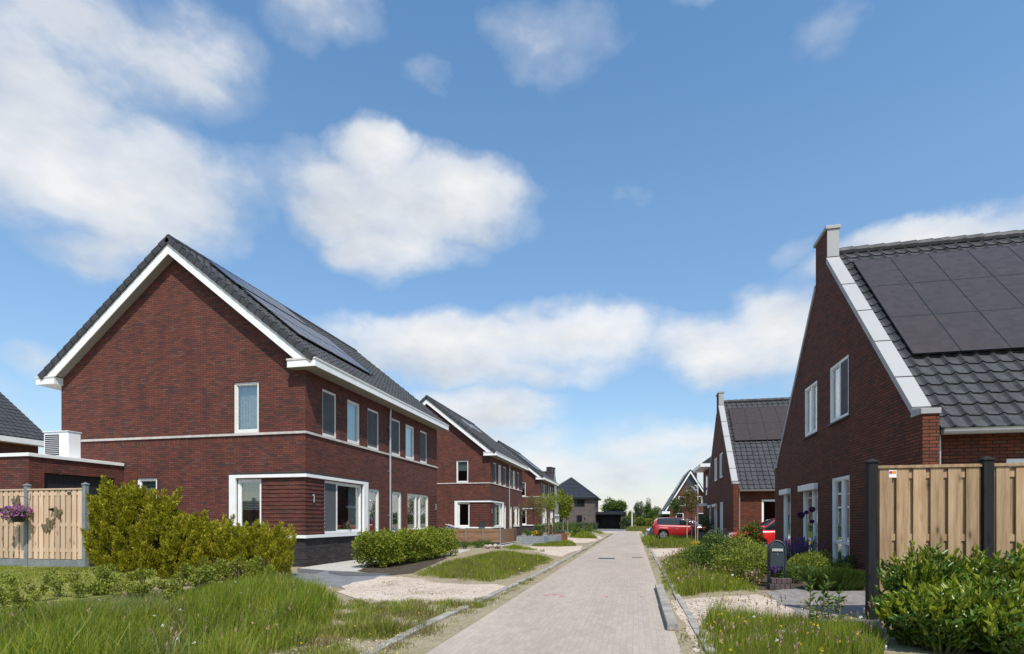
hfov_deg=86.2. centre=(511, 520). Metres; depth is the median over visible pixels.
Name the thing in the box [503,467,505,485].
window
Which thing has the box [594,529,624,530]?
driveway
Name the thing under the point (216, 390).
semi detached house
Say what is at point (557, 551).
sand
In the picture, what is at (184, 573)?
leafy weed
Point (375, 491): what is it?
front door
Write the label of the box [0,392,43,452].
neighbour house
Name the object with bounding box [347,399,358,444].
window
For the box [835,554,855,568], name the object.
mound plant
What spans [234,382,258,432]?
window
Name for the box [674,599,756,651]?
dry leaf litter
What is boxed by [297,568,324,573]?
path
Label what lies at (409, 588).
grass
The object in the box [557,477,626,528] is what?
hip roof house
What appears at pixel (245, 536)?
conifer shrub
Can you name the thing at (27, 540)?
board fence
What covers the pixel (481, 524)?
letter box
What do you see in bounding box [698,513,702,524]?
window
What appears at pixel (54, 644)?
grass
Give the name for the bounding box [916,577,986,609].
laurel shrub
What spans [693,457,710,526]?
eaved house
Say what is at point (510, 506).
front door
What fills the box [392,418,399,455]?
window
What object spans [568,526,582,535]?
garden shrub
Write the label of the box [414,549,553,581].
grass
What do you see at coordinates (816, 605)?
tall weed
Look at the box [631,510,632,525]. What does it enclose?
lamp post
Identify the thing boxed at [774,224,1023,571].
detached house
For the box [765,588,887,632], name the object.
driveway
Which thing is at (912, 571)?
laurel shrub
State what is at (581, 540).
sand
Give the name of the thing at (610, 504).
deciduous tree
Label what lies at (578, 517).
window
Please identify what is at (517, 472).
window
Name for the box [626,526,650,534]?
grass
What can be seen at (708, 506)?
front door
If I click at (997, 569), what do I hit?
laurel shrub
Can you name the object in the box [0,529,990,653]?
ground
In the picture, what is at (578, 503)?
window
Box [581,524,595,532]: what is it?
garden shrub
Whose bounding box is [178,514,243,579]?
conifer shrub
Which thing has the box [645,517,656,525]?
garden bush
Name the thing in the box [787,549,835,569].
mound plant
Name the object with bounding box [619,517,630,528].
garden bush
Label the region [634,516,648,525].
garden bush
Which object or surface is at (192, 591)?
grass
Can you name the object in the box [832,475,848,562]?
window
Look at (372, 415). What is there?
window
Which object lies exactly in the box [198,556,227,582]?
leafy weed
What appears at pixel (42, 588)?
leafy weed
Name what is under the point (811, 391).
window
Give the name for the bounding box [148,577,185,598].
leafy weed
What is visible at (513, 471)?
window
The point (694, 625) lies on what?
kerb
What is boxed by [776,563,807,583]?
mound plant
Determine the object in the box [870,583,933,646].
laurel shrub
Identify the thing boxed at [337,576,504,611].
sand
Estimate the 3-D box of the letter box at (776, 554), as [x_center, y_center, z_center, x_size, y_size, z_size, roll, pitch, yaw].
[5.274,0.892,10.895,0.352,1.030,0.188,0,0,19]
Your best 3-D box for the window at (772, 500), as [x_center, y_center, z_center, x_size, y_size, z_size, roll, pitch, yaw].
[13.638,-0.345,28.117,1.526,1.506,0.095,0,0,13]
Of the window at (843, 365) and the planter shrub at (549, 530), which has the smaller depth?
the window at (843, 365)
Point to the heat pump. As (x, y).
(67, 443)
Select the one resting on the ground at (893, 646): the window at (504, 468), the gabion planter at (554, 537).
the gabion planter at (554, 537)
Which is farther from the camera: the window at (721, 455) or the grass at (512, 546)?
the window at (721, 455)
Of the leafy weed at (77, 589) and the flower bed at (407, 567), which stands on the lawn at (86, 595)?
the leafy weed at (77, 589)
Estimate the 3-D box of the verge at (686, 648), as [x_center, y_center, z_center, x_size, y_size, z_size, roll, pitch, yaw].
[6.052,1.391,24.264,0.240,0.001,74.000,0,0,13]
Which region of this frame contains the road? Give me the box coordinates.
[425,531,682,653]
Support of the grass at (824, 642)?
on the ground at (893, 646)
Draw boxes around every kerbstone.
[655,584,668,601]
[660,600,678,630]
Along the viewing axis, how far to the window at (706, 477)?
42.94 m
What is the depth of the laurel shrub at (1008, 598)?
5.42 m
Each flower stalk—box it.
[22,578,333,653]
[700,593,889,653]
[708,606,849,650]
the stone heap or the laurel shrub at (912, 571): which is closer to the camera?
the laurel shrub at (912, 571)
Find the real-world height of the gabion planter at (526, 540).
0.500 m
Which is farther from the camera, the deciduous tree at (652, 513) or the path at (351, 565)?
the deciduous tree at (652, 513)
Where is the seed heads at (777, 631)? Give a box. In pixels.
[696,584,891,653]
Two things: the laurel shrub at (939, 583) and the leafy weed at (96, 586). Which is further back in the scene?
the leafy weed at (96, 586)
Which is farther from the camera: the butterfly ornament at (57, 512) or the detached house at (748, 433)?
the detached house at (748, 433)
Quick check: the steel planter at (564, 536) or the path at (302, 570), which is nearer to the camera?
the path at (302, 570)
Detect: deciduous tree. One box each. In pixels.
[598,496,627,511]
[625,510,636,526]
[633,501,645,517]
[642,497,651,518]
[645,506,664,517]
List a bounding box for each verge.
[377,533,613,653]
[639,533,704,653]
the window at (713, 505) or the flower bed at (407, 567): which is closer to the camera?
the flower bed at (407, 567)
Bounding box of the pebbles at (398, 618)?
[293,599,497,653]
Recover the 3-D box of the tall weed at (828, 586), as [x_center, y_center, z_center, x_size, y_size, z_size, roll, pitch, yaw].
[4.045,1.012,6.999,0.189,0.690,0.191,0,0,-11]
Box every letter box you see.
[479,521,484,527]
[767,540,786,586]
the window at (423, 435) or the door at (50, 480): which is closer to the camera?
the door at (50, 480)
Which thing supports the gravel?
on the ground at (893, 646)
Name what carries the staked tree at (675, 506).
on the ground at (893, 646)
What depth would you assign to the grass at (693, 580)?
11.15 m
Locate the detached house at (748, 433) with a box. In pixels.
[707,391,789,538]
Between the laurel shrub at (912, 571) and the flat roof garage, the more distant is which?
the flat roof garage
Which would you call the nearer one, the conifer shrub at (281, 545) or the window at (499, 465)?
the conifer shrub at (281, 545)
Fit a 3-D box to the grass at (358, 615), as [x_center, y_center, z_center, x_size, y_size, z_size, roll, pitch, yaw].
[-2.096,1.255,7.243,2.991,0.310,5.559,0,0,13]
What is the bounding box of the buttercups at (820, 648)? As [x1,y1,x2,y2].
[706,597,858,651]
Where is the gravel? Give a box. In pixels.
[290,570,389,587]
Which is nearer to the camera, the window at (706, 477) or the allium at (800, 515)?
the allium at (800, 515)
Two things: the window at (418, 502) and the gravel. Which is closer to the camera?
the gravel
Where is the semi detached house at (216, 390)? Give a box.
[35,234,448,566]
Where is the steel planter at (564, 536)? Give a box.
[547,533,567,539]
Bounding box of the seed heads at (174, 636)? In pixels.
[10,572,334,653]
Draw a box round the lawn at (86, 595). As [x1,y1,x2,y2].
[0,566,170,606]
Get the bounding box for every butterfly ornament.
[11,495,19,504]
[41,521,49,531]
[46,518,54,527]
[53,507,61,517]
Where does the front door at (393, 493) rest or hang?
in the semi detached house at (216, 390)
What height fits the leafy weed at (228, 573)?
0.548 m
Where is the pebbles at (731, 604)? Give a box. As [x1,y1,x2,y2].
[681,597,780,627]
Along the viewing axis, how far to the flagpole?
47.60 m
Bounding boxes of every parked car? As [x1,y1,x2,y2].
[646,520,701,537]
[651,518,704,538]
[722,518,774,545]
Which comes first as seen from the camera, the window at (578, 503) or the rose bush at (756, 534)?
the rose bush at (756, 534)
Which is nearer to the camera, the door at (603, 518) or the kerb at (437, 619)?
the kerb at (437, 619)
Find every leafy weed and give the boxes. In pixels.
[20,574,53,601]
[63,566,96,597]
[69,580,112,594]
[92,563,122,590]
[109,580,153,596]
[121,568,157,589]
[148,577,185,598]
[171,562,200,586]
[184,565,217,588]
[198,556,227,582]
[215,561,236,580]
[228,555,256,579]
[251,555,278,575]
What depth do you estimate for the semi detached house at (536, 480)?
61.37 m
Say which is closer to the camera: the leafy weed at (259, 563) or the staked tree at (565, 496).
the leafy weed at (259, 563)
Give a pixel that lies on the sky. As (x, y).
(568, 228)
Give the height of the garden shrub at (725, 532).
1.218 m
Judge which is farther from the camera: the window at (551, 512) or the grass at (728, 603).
the window at (551, 512)
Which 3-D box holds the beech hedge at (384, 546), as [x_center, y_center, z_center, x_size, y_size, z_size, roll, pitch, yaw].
[-3.470,0.789,19.103,1.616,1.323,6.785,0,0,13]
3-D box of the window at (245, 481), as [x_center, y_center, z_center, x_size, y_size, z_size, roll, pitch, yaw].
[-8.164,-0.440,17.153,0.866,1.736,0.155,0,0,13]
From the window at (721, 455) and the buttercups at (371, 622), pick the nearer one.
the buttercups at (371, 622)
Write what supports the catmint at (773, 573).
on the flower bed at (798, 584)
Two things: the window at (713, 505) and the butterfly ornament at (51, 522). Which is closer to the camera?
the butterfly ornament at (51, 522)
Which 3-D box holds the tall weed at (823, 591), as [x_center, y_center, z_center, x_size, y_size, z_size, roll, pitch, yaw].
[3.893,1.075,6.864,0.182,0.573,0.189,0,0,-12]
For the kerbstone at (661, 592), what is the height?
0.094 m
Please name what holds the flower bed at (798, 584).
on the ground at (893, 646)
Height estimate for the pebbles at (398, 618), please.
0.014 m
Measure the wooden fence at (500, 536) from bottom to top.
1.120 m
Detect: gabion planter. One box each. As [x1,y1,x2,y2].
[517,535,547,544]
[543,535,560,541]
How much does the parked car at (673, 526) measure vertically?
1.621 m
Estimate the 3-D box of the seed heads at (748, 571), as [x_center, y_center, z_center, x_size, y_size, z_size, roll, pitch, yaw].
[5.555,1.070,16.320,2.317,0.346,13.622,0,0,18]
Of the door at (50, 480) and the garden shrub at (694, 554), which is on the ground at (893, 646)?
the garden shrub at (694, 554)
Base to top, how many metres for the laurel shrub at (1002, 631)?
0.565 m
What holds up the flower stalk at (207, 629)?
on the ground at (893, 646)
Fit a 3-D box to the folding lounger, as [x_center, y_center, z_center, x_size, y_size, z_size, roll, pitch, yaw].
[-3.277,0.792,32.290,1.273,1.221,0.544,0,0,13]
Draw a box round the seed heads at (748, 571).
[657,545,760,584]
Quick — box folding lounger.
[445,524,464,539]
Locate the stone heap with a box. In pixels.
[483,544,505,548]
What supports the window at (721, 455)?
in the detached house at (748, 433)
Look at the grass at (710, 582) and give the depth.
11.21 m
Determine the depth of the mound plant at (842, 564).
12.00 m
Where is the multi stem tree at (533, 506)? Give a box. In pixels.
[517,495,548,535]
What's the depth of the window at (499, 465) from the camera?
41.86 m
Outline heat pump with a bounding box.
[44,430,80,457]
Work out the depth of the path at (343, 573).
14.44 m
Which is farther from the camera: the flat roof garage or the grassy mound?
the flat roof garage
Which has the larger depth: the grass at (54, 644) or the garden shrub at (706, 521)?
the garden shrub at (706, 521)
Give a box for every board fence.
[0,482,89,567]
[864,456,1023,619]
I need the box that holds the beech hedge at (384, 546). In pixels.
[351,525,459,567]
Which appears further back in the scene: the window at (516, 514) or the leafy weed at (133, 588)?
the window at (516, 514)
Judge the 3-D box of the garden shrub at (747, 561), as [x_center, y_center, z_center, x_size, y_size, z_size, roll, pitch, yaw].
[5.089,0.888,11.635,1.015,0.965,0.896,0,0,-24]
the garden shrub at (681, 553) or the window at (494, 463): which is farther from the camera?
the window at (494, 463)
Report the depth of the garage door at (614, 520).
97.49 m
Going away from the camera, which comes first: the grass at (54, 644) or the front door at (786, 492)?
the grass at (54, 644)
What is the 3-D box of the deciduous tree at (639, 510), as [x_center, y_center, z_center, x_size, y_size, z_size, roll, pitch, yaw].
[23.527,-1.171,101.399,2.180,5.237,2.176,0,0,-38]
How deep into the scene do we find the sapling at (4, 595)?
8.31 m
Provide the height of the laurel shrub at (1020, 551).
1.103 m
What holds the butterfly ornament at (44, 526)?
attached to the board fence at (27, 540)
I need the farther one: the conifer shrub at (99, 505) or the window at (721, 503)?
the window at (721, 503)
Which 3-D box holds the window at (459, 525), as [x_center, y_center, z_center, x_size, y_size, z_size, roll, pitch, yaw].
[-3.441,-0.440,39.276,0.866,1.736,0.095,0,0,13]
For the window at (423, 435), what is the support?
in the semi detached house at (216, 390)
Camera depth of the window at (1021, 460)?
9.65 m
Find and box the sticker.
[889,470,896,477]
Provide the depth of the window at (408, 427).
24.73 m
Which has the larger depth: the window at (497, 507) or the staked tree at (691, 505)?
the window at (497, 507)
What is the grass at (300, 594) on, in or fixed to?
on the ground at (893, 646)
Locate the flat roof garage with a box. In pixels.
[0,452,123,564]
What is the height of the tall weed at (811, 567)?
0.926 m
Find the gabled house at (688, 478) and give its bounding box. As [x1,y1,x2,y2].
[658,469,702,524]
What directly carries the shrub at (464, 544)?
on the ground at (893, 646)
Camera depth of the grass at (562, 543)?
30.62 m
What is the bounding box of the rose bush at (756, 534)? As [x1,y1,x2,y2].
[730,521,769,553]
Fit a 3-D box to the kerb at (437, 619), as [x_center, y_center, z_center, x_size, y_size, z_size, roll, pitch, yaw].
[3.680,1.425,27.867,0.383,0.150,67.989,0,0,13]
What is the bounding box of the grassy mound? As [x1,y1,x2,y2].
[799,566,864,590]
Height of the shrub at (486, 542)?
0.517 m
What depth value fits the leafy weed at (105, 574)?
10.57 m
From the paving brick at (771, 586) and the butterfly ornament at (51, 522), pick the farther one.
the butterfly ornament at (51, 522)
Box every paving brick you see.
[768,583,774,588]
[769,577,775,583]
[776,578,781,583]
[781,578,786,583]
[786,578,791,583]
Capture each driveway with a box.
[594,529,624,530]
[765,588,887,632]
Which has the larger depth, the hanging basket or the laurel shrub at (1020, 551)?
the hanging basket
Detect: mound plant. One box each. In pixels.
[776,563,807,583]
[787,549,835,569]
[812,549,855,569]
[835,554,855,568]
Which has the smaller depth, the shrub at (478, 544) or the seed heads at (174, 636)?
the seed heads at (174, 636)
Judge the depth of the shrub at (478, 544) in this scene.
28.38 m
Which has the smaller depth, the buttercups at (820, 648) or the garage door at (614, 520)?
the buttercups at (820, 648)
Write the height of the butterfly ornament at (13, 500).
0.301 m
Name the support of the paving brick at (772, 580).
on the paving brick at (771, 586)
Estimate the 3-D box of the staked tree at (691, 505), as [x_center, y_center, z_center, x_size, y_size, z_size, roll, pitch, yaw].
[10.057,-0.386,30.804,1.157,3.589,1.096,0,0,-29]
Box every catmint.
[766,560,782,577]
[772,537,808,564]
[789,536,824,559]
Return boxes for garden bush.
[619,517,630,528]
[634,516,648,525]
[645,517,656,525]
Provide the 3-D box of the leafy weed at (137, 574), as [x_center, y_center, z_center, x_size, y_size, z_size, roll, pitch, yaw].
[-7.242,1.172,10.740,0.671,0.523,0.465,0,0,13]
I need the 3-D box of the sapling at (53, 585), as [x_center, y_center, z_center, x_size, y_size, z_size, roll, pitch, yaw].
[-8.115,1.112,9.726,0.468,0.580,0.292,0,0,13]
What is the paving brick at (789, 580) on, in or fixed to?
on the paving brick
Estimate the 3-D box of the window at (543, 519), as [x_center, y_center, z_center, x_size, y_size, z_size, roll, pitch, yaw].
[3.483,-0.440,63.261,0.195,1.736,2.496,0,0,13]
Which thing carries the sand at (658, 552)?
on the ground at (893, 646)
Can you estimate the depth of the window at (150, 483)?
18.01 m
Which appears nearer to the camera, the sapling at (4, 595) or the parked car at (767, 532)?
the sapling at (4, 595)
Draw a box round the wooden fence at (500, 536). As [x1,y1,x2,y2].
[448,528,516,544]
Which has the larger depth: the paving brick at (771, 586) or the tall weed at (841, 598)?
the paving brick at (771, 586)
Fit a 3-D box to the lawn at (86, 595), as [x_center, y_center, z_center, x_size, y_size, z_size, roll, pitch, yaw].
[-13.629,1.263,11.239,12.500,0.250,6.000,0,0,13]
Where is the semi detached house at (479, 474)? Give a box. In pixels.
[419,395,527,539]
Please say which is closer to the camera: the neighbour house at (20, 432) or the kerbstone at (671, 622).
the kerbstone at (671, 622)
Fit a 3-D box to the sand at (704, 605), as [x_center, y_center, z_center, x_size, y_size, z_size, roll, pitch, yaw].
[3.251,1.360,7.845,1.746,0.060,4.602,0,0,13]
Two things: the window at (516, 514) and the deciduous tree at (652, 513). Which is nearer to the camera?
the window at (516, 514)
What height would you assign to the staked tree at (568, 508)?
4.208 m
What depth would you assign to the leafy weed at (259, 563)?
12.37 m
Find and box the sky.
[0,0,1023,514]
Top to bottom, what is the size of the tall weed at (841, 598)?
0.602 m
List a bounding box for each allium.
[797,512,804,556]
[809,506,814,552]
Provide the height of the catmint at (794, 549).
0.872 m
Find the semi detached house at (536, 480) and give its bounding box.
[497,440,558,532]
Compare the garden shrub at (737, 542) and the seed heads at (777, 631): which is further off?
the garden shrub at (737, 542)
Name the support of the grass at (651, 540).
on the ground at (893, 646)
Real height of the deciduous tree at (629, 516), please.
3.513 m
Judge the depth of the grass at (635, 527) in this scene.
72.27 m
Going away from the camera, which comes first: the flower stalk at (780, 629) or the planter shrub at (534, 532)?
the flower stalk at (780, 629)
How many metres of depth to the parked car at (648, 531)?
42.30 m
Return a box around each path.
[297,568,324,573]
[302,548,469,571]
[328,571,389,575]
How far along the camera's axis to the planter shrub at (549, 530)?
35.50 m
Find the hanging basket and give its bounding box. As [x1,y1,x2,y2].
[0,494,32,521]
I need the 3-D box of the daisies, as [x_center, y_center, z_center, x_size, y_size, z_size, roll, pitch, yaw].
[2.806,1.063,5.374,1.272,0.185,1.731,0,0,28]
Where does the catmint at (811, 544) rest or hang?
on the flower bed at (798, 584)
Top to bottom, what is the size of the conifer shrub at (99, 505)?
2.266 m
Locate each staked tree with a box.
[534,491,564,534]
[557,488,569,515]
[558,493,573,532]
[668,496,686,517]
[679,484,701,540]
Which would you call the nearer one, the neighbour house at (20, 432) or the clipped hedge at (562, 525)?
the neighbour house at (20, 432)
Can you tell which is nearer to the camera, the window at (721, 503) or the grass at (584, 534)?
the window at (721, 503)
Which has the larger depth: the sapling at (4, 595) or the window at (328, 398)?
the window at (328, 398)
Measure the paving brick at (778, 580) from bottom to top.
0.100 m
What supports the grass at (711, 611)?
on the sand at (704, 605)
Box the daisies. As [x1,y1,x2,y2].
[720,608,886,648]
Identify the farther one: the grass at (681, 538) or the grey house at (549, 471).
the grey house at (549, 471)
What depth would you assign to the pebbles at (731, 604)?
8.81 m
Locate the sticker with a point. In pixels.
(892, 473)
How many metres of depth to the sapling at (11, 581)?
8.92 m
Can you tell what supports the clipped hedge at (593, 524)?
on the ground at (893, 646)
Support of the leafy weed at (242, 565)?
on the ground at (893, 646)
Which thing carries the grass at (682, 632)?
on the verge at (686, 648)
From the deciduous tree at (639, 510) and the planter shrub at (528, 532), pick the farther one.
the deciduous tree at (639, 510)
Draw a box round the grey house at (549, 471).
[543,467,558,528]
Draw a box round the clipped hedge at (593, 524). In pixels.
[555,521,598,529]
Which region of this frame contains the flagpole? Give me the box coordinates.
[688,481,697,516]
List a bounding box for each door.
[44,473,111,564]
[369,489,378,530]
[392,491,400,531]
[504,505,505,528]
[510,506,511,527]
[601,516,605,528]
[609,515,620,527]
[707,505,710,531]
[779,488,790,555]
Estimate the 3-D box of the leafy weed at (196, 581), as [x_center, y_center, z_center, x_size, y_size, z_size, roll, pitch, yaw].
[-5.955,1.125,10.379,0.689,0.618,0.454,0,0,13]
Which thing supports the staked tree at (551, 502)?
on the ground at (893, 646)
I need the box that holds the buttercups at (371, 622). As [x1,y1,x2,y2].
[299,594,483,653]
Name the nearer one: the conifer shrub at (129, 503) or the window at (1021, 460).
the window at (1021, 460)
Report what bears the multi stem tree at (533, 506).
in the gabion planter at (526, 540)
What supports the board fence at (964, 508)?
on the ground at (893, 646)
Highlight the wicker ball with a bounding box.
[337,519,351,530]
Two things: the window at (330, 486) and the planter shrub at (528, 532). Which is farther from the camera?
the planter shrub at (528, 532)
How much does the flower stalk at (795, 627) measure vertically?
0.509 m
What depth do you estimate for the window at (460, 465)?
39.35 m
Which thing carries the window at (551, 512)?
in the semi detached house at (536, 480)
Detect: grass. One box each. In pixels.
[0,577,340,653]
[0,588,184,653]
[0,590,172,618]
[169,573,283,606]
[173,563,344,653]
[280,596,489,653]
[360,581,474,601]
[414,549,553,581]
[503,544,544,551]
[531,539,575,546]
[570,528,596,537]
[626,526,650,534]
[627,525,649,533]
[641,534,694,547]
[646,548,698,648]
[659,554,759,596]
[662,561,757,596]
[664,535,700,547]
[696,598,750,621]
[697,602,888,653]
[702,587,733,631]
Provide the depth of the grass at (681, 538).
35.90 m
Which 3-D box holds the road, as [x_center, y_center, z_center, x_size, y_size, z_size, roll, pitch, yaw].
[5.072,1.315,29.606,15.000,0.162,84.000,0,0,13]
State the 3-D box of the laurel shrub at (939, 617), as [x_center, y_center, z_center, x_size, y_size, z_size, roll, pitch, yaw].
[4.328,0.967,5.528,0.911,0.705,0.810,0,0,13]
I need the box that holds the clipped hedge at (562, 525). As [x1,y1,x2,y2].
[534,522,574,532]
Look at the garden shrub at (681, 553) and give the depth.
15.26 m
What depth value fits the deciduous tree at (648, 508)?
102.51 m
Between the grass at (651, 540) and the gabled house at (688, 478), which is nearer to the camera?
the grass at (651, 540)
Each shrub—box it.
[80,475,145,569]
[106,481,159,571]
[127,486,192,573]
[152,509,219,579]
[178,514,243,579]
[221,519,277,578]
[245,519,296,575]
[459,540,472,548]
[471,541,485,547]
[478,539,491,545]
[522,529,531,535]
[531,530,538,535]
[543,525,555,534]
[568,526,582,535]
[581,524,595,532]
[669,542,721,560]
[684,531,746,567]
[699,511,714,532]
[705,526,732,555]
[708,532,767,572]
[722,540,770,583]
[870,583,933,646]
[875,539,984,597]
[889,583,999,653]
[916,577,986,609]
[929,572,1023,649]
[942,543,1023,594]
[953,599,1023,653]
[989,540,1023,580]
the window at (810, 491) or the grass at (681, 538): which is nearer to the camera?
the window at (810, 491)
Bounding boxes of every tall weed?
[803,557,818,617]
[808,596,821,621]
[817,584,830,621]
[818,573,835,618]
[829,583,847,620]
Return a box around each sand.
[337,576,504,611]
[499,546,581,556]
[566,538,596,542]
[650,548,684,556]
[670,594,794,651]
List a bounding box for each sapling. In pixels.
[0,569,19,601]
[0,584,19,612]
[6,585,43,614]
[44,568,69,596]
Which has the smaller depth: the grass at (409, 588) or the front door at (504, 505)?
the grass at (409, 588)
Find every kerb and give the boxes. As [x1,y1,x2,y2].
[360,533,611,653]
[641,533,714,653]
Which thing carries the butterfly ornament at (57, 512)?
attached to the board fence at (27, 540)
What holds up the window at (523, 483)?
in the semi detached house at (536, 480)
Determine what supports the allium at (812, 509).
on the flower bed at (798, 584)
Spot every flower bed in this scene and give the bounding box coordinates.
[357,556,446,574]
[753,559,864,590]
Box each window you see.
[138,478,156,516]
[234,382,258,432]
[238,479,260,524]
[322,389,335,438]
[325,481,360,533]
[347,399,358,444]
[368,408,377,449]
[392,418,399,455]
[406,424,413,459]
[407,493,427,529]
[420,430,426,463]
[456,460,467,482]
[458,503,469,526]
[494,463,495,483]
[494,503,501,526]
[499,465,500,484]
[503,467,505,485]
[513,471,514,488]
[513,507,519,526]
[517,472,518,489]
[522,482,525,495]
[541,510,544,523]
[550,511,552,524]
[575,500,584,506]
[576,515,581,526]
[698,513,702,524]
[705,475,707,495]
[712,504,716,535]
[713,457,716,482]
[718,452,722,479]
[720,502,722,533]
[762,499,774,521]
[798,483,817,555]
[802,380,817,439]
[827,354,848,426]
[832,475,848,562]
[1007,458,1023,462]
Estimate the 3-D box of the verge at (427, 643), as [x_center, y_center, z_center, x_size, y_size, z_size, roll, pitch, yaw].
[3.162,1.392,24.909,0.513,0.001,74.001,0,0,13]
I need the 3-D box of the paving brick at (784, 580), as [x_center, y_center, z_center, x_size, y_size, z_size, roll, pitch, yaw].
[5.283,1.168,10.669,0.084,0.100,0.200,0,0,13]
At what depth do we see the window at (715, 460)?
34.92 m
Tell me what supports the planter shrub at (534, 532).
in the gabion planter at (526, 540)

